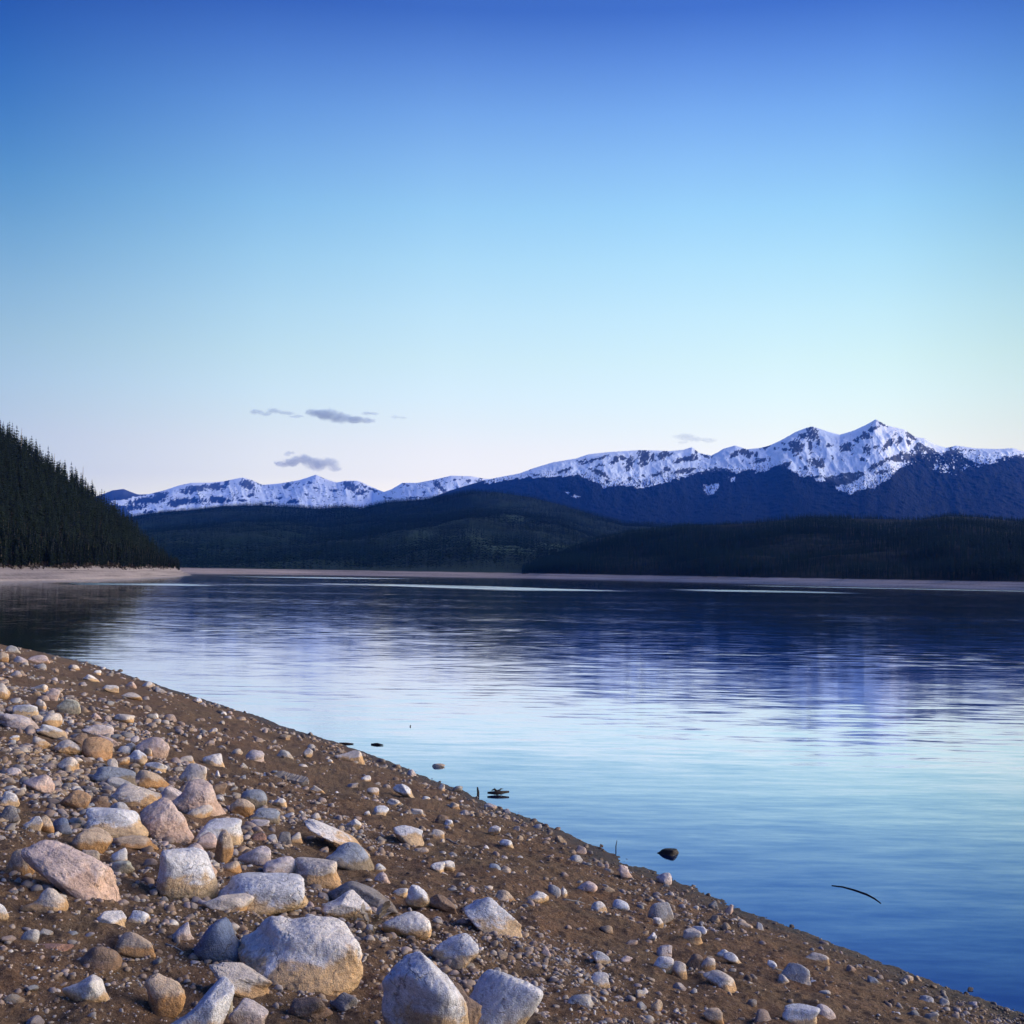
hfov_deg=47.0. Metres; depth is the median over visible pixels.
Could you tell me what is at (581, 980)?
stone
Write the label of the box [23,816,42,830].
stone
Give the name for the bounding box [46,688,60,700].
stone
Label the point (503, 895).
stone
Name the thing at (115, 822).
boulder
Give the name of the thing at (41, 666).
stone
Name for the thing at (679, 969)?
stone
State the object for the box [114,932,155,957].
boulder
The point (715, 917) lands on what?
stone
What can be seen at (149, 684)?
stone
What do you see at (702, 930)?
stone
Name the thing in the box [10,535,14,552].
pine tree
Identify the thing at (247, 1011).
stone
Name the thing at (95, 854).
stone
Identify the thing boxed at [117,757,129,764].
pebble
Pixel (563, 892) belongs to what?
pebble
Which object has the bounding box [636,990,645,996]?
stone
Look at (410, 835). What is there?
stone
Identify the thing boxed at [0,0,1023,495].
sky
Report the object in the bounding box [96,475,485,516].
mountain
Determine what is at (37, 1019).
stone
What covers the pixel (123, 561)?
pine tree
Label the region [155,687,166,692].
pebble
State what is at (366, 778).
pebble
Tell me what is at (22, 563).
pine tree
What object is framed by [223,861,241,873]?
stone
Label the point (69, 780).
stone
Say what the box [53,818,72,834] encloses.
stone
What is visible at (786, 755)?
lake water
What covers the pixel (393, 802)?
stone
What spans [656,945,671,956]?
stone
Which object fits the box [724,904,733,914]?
pebble
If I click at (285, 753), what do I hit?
stone
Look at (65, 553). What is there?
pine tree
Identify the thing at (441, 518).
forest
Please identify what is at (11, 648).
stone
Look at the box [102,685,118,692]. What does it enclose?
stone
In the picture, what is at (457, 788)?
stone
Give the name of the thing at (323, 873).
boulder
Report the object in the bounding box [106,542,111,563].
pine tree
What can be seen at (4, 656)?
pebble
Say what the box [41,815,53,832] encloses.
stone
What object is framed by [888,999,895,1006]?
stone
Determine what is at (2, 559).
pine tree
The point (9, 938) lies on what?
stone
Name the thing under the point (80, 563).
pine tree
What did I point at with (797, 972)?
stone
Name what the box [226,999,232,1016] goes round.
stone
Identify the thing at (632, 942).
stone
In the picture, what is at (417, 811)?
stone
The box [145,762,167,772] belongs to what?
stone
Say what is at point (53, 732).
stone
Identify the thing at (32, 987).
stone
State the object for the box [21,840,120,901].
boulder
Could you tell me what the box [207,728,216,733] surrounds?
pebble
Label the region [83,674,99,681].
stone
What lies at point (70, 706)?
stone
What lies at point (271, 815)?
stone
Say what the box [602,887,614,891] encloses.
stone
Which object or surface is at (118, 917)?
stone
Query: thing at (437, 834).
stone
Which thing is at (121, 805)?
stone
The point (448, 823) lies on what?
pebble
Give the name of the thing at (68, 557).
pine tree
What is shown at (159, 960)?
stone
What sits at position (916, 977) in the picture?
stone
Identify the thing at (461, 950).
boulder
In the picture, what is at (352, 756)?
stone
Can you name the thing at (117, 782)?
stone
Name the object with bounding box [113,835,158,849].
boulder
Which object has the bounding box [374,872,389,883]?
stone
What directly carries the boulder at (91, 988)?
on the ground
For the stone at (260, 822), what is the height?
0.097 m
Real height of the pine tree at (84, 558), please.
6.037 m
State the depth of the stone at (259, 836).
9.36 m
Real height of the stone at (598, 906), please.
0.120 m
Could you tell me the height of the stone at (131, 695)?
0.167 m
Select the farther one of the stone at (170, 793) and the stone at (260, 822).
the stone at (170, 793)
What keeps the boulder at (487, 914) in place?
on the ground
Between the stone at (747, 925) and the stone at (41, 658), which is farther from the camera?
the stone at (41, 658)
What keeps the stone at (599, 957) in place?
on the ground
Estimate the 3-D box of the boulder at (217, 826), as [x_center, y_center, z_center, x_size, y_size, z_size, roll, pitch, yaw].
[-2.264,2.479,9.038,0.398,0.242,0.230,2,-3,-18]
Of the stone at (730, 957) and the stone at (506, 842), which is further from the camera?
the stone at (506, 842)
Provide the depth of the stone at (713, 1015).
6.62 m
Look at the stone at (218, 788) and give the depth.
11.66 m
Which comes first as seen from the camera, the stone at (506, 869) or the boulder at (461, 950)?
the boulder at (461, 950)
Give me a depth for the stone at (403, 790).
14.61 m
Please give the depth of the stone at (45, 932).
5.59 m
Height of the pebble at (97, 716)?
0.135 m
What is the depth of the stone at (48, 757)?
11.43 m
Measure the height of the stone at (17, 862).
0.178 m
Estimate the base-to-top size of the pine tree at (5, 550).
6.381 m
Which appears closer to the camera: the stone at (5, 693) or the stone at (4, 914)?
the stone at (4, 914)
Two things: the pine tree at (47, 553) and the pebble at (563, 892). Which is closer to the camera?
the pebble at (563, 892)
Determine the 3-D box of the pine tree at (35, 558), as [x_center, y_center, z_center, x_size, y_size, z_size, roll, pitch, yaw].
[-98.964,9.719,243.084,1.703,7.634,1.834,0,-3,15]
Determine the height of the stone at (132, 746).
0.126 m
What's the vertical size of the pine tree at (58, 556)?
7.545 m
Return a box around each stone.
[0,683,10,699]
[0,791,19,806]
[0,805,19,822]
[0,904,8,919]
[1,935,15,941]
[4,848,34,875]
[4,994,25,1003]
[5,645,20,653]
[6,767,21,774]
[11,670,21,676]
[12,704,38,717]
[13,656,27,663]
[20,929,39,942]
[23,775,54,793]
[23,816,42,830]
[25,985,38,990]
[26,1015,44,1023]
[27,655,49,663]
[28,684,48,692]
[32,736,50,748]
[34,663,46,669]
[36,699,46,711]
[36,724,67,738]
[40,929,52,935]
[41,755,52,760]
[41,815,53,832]
[42,713,62,727]
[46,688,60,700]
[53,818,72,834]
[54,739,81,755]
[56,699,80,713]
[57,757,79,770]
[60,790,90,808]
[64,778,72,782]
[70,733,87,744]
[72,827,112,853]
[81,725,113,734]
[82,737,112,760]
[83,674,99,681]
[83,850,99,860]
[90,796,110,807]
[97,910,126,926]
[98,735,118,746]
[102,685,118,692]
[107,759,117,766]
[107,777,131,787]
[110,802,128,809]
[110,848,127,861]
[111,860,134,873]
[113,714,134,723]
[121,692,141,700]
[125,743,135,751]
[127,910,150,923]
[128,750,146,764]
[135,737,169,758]
[142,681,154,687]
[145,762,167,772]
[152,957,162,964]
[160,786,181,800]
[164,714,176,721]
[172,922,193,940]
[179,763,206,780]
[180,756,194,762]
[187,804,212,817]
[197,832,216,849]
[202,753,224,766]
[213,782,227,793]
[214,829,233,863]
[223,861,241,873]
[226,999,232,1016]
[228,998,268,1023]
[229,798,254,816]
[232,749,242,754]
[238,846,270,865]
[241,789,266,807]
[246,750,263,759]
[249,808,279,824]
[250,819,269,825]
[251,832,265,840]
[271,798,286,807]
[275,771,308,785]
[277,750,293,758]
[278,734,290,739]
[278,832,291,844]
[291,832,302,842]
[310,785,324,792]
[330,992,356,1011]
[334,750,364,764]
[346,819,361,829]
[348,783,357,787]
[372,805,388,815]
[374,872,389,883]
[376,836,386,840]
[387,798,400,806]
[393,784,414,797]
[393,825,423,845]
[393,888,407,897]
[405,885,429,908]
[407,769,415,776]
[408,937,416,942]
[411,809,424,816]
[414,847,428,853]
[429,894,457,914]
[430,862,444,872]
[431,829,444,839]
[434,815,448,823]
[443,860,454,870]
[452,786,462,791]
[460,810,469,815]
[483,803,496,808]
[495,890,515,900]
[497,951,507,958]
[499,839,513,847]
[501,866,510,872]
[502,809,510,813]
[526,891,548,902]
[529,941,537,946]
[555,835,566,842]
[567,994,593,1008]
[570,855,582,861]
[576,845,586,853]
[577,881,596,892]
[577,978,583,983]
[591,901,606,912]
[591,951,610,964]
[591,972,609,987]
[600,925,612,933]
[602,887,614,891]
[613,899,629,910]
[619,865,632,878]
[626,940,637,944]
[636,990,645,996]
[637,1002,646,1009]
[648,902,673,924]
[653,956,673,974]
[656,873,671,884]
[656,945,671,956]
[672,961,686,979]
[672,982,686,990]
[682,928,702,944]
[685,953,702,969]
[692,926,706,934]
[701,957,714,970]
[703,970,736,992]
[703,1008,723,1023]
[709,900,717,907]
[709,915,719,921]
[716,949,727,956]
[722,922,730,929]
[723,952,740,963]
[738,922,752,927]
[743,975,751,981]
[747,999,756,1006]
[754,1009,770,1022]
[756,922,763,930]
[778,974,788,983]
[781,963,810,984]
[782,1003,819,1023]
[806,952,829,964]
[816,1004,835,1019]
[819,990,830,993]
[846,965,855,971]
[867,976,881,984]
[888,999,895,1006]
[907,1010,919,1015]
[913,975,921,981]
[919,995,933,1002]
[924,1013,938,1020]
[939,998,949,1004]
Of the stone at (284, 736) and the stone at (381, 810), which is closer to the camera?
the stone at (381, 810)
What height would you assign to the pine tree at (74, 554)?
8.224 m
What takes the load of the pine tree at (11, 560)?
on the hill at (47, 573)
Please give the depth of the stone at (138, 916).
6.18 m
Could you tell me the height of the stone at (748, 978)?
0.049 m
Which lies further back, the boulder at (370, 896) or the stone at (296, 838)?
the stone at (296, 838)
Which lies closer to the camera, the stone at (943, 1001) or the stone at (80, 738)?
the stone at (943, 1001)
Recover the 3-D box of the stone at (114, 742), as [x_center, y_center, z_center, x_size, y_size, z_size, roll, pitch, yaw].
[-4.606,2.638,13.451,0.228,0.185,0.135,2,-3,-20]
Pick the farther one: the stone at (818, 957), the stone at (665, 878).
the stone at (665, 878)
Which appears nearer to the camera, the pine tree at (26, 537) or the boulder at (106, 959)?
the boulder at (106, 959)
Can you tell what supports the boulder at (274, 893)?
on the ground
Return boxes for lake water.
[0,573,1023,1012]
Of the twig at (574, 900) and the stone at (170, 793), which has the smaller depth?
the twig at (574, 900)
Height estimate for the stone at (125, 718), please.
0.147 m
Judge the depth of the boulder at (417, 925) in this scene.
7.04 m
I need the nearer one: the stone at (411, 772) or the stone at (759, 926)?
the stone at (759, 926)
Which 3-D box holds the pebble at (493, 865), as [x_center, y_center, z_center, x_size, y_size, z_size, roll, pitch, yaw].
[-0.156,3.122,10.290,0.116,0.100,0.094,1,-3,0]
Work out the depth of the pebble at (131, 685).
27.71 m
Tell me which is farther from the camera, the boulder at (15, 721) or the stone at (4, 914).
the boulder at (15, 721)
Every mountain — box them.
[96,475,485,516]
[435,419,1023,526]
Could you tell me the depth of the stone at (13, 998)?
4.61 m
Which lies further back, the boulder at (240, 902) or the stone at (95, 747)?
the stone at (95, 747)
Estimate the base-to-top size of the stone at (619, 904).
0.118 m
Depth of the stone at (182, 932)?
5.95 m
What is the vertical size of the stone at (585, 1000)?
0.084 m
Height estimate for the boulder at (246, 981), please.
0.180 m
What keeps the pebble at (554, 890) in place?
on the ground
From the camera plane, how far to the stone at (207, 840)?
8.70 m
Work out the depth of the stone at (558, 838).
13.53 m
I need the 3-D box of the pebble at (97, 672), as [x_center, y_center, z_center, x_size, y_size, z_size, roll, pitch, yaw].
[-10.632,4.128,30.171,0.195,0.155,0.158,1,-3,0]
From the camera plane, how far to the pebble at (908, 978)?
9.02 m
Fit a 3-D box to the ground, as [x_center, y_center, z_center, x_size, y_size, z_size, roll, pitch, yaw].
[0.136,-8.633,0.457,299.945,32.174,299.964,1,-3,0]
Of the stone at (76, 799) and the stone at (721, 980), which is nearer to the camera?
the stone at (721, 980)
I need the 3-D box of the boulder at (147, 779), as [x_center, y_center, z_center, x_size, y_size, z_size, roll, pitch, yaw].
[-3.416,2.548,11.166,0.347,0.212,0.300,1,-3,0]
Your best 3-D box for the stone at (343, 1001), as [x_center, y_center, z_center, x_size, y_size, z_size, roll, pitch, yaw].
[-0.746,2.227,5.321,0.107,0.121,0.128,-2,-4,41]
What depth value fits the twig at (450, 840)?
11.73 m
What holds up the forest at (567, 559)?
on the hill at (968, 581)
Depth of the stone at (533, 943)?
7.47 m
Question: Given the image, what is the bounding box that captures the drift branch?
[487,788,508,794]
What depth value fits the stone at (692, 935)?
8.87 m
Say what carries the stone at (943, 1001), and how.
on the ground
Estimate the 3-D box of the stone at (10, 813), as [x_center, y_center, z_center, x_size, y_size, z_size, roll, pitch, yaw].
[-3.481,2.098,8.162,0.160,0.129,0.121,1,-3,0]
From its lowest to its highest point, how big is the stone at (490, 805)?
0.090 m
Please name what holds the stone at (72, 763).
on the ground
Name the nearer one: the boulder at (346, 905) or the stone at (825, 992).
the boulder at (346, 905)
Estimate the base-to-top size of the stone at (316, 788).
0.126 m
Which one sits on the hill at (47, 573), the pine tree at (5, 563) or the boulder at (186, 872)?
the pine tree at (5, 563)
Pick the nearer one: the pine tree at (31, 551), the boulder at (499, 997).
the boulder at (499, 997)
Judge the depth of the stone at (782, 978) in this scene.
7.99 m
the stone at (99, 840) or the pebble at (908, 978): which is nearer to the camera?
the stone at (99, 840)
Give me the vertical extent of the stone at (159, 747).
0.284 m
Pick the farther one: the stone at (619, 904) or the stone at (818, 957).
the stone at (619, 904)
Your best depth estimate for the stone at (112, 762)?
11.79 m
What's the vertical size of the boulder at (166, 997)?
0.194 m
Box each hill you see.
[0,443,189,580]
[128,491,740,577]
[536,516,1023,589]
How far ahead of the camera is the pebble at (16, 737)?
12.43 m
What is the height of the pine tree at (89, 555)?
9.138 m
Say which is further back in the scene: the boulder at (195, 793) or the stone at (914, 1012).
the boulder at (195, 793)
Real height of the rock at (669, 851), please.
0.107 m
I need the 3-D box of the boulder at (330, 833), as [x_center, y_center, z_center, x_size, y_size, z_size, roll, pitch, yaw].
[-1.469,2.744,9.938,0.562,0.303,0.448,1,-3,0]
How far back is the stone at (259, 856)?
8.52 m
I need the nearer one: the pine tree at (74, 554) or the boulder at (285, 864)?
the boulder at (285, 864)
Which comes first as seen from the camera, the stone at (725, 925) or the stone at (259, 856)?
the stone at (259, 856)
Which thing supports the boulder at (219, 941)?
on the ground
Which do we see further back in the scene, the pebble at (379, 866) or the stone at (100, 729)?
the stone at (100, 729)
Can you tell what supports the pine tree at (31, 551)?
on the hill at (47, 573)
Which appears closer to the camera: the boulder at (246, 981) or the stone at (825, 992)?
the boulder at (246, 981)
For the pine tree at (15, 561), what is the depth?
234.86 m
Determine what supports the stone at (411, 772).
on the ground
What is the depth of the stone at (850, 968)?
8.95 m
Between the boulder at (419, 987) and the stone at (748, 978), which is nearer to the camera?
the boulder at (419, 987)
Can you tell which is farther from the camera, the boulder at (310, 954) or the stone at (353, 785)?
the stone at (353, 785)
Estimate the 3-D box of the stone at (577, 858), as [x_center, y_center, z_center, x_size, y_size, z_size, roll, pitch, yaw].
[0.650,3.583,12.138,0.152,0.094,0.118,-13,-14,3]
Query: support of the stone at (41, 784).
on the ground
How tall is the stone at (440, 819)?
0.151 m
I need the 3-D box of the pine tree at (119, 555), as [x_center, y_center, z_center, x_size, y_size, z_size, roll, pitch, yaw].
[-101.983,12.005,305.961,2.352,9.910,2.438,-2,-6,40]
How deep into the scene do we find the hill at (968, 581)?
565.16 m
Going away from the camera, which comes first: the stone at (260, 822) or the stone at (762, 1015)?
the stone at (762, 1015)
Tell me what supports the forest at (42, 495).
on the hill at (47, 573)
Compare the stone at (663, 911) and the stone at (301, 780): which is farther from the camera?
the stone at (301, 780)
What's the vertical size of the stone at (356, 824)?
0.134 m
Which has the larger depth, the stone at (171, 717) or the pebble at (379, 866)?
the stone at (171, 717)
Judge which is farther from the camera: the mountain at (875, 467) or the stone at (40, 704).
the mountain at (875, 467)
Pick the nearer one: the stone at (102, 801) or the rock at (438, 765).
the stone at (102, 801)
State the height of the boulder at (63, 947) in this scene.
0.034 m
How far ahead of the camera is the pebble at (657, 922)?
9.38 m
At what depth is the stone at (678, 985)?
7.24 m
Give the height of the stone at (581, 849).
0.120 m
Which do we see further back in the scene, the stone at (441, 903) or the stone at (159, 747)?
the stone at (159, 747)
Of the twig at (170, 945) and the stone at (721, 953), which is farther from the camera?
the stone at (721, 953)
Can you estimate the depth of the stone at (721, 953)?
8.63 m
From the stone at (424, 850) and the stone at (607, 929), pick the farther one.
the stone at (424, 850)
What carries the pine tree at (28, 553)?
on the hill at (47, 573)
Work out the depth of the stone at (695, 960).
8.00 m
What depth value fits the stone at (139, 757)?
12.49 m
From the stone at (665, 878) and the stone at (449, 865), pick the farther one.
the stone at (665, 878)
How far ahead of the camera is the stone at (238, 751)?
15.45 m
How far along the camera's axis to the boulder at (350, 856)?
9.00 m
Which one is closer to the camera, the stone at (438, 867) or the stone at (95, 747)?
the stone at (438, 867)
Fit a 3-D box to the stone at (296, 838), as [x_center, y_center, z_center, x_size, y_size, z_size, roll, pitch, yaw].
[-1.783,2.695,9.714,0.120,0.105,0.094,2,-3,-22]
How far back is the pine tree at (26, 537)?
250.44 m
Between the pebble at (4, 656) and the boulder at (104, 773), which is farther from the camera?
the pebble at (4, 656)
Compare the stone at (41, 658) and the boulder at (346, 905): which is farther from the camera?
the stone at (41, 658)
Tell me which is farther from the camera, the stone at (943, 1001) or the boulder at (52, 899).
the stone at (943, 1001)
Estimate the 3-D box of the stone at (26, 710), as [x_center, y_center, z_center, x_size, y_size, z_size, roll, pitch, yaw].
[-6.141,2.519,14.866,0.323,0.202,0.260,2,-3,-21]
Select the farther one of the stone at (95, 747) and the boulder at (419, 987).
the stone at (95, 747)
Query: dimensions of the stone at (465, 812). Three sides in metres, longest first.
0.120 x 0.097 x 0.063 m
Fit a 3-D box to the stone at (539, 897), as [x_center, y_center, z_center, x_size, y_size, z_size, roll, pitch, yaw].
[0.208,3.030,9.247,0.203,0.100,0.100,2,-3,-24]
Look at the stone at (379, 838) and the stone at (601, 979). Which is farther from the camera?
the stone at (379, 838)
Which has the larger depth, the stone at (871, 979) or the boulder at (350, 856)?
the boulder at (350, 856)
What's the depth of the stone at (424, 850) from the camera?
10.60 m
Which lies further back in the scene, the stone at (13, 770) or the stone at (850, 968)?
the stone at (13, 770)
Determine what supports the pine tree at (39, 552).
on the hill at (47, 573)
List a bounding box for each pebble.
[0,652,8,661]
[9,654,15,660]
[10,735,19,740]
[68,665,79,669]
[92,713,100,718]
[93,670,101,674]
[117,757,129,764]
[126,682,136,688]
[144,748,151,755]
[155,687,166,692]
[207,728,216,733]
[267,834,277,842]
[303,748,312,757]
[310,813,320,819]
[361,775,370,780]
[367,787,378,795]
[375,863,385,870]
[438,784,444,790]
[444,819,453,826]
[449,802,459,809]
[488,826,500,835]
[489,863,500,869]
[541,946,550,955]
[548,884,560,896]
[560,888,566,897]
[620,956,632,962]
[647,932,656,940]
[650,999,662,1011]
[653,917,663,927]
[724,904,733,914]
[767,960,776,967]
[904,975,912,982]
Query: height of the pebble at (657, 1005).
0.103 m
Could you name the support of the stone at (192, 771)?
on the ground
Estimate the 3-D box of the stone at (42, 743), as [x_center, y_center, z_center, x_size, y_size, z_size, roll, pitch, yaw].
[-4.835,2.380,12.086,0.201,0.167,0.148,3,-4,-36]
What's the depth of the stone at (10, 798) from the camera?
8.69 m
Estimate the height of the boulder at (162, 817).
0.346 m
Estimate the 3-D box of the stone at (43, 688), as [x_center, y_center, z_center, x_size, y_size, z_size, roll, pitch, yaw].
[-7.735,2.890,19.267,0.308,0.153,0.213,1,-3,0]
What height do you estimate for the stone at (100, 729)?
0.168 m
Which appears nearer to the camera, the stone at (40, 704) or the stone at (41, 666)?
the stone at (40, 704)
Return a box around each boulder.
[0,713,39,729]
[20,888,68,912]
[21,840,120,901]
[39,943,73,951]
[62,974,109,1001]
[80,946,121,971]
[83,807,148,837]
[91,766,136,785]
[110,783,161,808]
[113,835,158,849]
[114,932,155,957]
[135,770,169,787]
[140,797,193,844]
[144,972,185,1018]
[156,847,218,899]
[171,976,233,1023]
[172,779,225,815]
[187,843,216,875]
[194,818,242,845]
[194,917,239,962]
[202,893,253,912]
[209,962,271,998]
[217,872,307,915]
[237,915,362,996]
[263,856,296,872]
[287,997,332,1019]
[294,857,341,888]
[305,818,369,855]
[321,889,371,922]
[326,842,373,870]
[327,881,397,913]
[381,951,468,1023]
[382,911,431,939]
[432,933,478,968]
[452,981,481,1023]
[464,897,521,937]
[469,969,542,1023]
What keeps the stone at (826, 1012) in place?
on the ground
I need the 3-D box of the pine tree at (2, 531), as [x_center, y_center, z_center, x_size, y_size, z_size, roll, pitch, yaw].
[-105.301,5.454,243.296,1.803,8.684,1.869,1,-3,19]
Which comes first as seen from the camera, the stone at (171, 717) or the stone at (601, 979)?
the stone at (601, 979)
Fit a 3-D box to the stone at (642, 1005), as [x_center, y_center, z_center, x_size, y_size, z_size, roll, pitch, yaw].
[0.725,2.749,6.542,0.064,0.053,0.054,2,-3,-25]
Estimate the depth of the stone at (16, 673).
22.00 m
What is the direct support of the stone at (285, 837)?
on the ground
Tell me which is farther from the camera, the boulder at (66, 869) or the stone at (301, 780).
the stone at (301, 780)
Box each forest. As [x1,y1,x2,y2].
[0,420,179,563]
[121,487,745,573]
[521,511,1023,581]
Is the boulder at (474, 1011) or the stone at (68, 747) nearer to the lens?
the boulder at (474, 1011)
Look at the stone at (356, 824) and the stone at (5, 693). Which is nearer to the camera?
the stone at (356, 824)
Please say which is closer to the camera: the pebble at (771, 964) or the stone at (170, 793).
the pebble at (771, 964)
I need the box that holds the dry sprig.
[356,900,391,934]
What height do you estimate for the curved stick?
0.016 m
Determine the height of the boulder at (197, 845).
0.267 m
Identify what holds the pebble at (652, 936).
on the ground
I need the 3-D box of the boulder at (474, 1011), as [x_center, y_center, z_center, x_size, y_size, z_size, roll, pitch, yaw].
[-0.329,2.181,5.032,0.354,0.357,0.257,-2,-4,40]
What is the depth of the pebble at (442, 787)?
16.21 m
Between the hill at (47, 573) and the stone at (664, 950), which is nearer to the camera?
the stone at (664, 950)
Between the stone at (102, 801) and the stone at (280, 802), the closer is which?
the stone at (102, 801)
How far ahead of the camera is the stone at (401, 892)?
8.34 m
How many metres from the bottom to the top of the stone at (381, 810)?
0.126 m
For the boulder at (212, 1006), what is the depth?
4.50 m
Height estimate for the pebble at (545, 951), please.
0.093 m
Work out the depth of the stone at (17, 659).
28.08 m
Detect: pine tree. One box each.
[0,519,6,540]
[0,542,4,564]
[3,552,6,567]
[4,547,8,563]
[9,553,12,565]
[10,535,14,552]
[12,545,19,568]
[20,546,25,567]
[22,526,27,545]
[27,535,34,564]
[27,542,31,562]
[30,542,36,563]
[37,542,42,562]
[40,542,45,561]
[45,544,49,561]
[48,544,53,565]
[55,546,62,567]
[63,546,66,565]
[66,544,70,562]
[70,541,77,562]
[78,555,82,566]
[83,549,86,564]
[85,541,92,562]
[93,552,97,566]
[97,545,102,566]
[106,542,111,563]
[115,542,123,564]
[122,553,125,567]
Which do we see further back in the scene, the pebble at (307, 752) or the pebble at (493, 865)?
the pebble at (307, 752)
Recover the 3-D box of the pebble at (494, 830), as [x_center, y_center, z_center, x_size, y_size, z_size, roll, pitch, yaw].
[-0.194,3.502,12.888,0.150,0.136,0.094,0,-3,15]
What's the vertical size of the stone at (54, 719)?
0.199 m
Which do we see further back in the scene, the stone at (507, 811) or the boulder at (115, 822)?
the stone at (507, 811)
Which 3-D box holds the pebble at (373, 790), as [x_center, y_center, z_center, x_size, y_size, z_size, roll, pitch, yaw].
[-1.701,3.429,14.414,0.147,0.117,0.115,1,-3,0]
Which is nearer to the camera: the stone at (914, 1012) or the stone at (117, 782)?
the stone at (914, 1012)
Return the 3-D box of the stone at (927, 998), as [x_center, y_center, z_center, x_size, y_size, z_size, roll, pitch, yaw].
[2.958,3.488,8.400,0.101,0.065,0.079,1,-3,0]
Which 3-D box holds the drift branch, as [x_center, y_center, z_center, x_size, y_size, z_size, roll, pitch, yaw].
[-0.196,4.038,17.047,0.314,0.060,0.358,1,-3,0]
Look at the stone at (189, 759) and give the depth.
13.34 m
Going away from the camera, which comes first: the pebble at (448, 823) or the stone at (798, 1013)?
the stone at (798, 1013)
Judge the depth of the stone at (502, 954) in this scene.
7.00 m
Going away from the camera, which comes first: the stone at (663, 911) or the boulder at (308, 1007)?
the boulder at (308, 1007)
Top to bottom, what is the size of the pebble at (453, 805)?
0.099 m
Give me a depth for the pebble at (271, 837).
9.47 m
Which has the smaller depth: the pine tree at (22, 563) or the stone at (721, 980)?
the stone at (721, 980)
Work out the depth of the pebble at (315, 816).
11.32 m
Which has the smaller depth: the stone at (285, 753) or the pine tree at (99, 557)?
the stone at (285, 753)
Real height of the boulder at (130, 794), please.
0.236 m
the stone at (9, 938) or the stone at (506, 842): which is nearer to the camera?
the stone at (9, 938)
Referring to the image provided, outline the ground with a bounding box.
[0,644,1023,1023]
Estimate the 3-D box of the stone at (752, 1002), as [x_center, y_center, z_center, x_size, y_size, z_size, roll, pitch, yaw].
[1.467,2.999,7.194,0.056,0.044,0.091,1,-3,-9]
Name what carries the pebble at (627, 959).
on the ground
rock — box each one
[432,763,444,766]
[657,848,678,855]
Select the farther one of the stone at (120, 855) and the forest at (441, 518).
the forest at (441, 518)
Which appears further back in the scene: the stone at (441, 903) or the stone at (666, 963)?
the stone at (441, 903)
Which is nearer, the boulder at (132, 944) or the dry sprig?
the boulder at (132, 944)
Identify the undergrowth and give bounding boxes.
[0,546,174,569]
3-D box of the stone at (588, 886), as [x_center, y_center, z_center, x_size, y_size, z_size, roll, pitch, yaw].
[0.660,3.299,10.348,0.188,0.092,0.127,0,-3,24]
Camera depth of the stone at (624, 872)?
11.68 m
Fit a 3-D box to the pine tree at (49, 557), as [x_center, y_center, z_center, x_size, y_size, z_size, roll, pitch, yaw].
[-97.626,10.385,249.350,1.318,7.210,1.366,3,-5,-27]
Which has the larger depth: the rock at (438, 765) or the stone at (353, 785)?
the rock at (438, 765)
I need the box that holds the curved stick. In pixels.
[832,885,880,902]
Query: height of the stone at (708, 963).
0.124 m
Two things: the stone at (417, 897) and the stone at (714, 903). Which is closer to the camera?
the stone at (417, 897)
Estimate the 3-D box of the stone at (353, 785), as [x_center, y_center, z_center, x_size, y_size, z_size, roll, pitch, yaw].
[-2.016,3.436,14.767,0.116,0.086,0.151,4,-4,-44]
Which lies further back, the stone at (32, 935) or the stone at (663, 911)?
the stone at (663, 911)
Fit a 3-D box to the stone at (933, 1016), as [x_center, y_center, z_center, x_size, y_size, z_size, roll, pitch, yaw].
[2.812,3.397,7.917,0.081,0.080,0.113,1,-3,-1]
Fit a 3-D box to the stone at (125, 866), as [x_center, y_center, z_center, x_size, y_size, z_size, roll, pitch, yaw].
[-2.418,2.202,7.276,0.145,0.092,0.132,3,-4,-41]
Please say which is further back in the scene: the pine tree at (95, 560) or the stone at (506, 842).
the pine tree at (95, 560)
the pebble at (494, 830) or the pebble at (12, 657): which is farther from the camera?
the pebble at (12, 657)
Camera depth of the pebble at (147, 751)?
13.11 m
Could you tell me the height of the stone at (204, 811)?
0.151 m
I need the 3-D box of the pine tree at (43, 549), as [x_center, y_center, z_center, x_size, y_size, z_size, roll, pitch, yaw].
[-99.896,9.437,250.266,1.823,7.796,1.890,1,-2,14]
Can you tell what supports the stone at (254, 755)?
on the ground
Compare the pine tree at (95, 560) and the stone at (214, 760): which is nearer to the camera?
the stone at (214, 760)
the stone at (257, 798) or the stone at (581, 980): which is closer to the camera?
the stone at (581, 980)
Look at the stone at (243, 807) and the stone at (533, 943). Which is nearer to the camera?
the stone at (533, 943)
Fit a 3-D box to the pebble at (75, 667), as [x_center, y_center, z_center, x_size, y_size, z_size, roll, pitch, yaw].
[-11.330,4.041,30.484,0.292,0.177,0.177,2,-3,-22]
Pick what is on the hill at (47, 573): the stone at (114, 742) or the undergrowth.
the undergrowth
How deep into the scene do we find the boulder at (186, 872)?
6.91 m
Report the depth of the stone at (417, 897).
8.05 m
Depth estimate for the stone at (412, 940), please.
6.88 m
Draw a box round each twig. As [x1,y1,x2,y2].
[165,942,185,951]
[446,838,459,844]
[562,897,589,904]
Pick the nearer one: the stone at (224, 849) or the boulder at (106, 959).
the boulder at (106, 959)

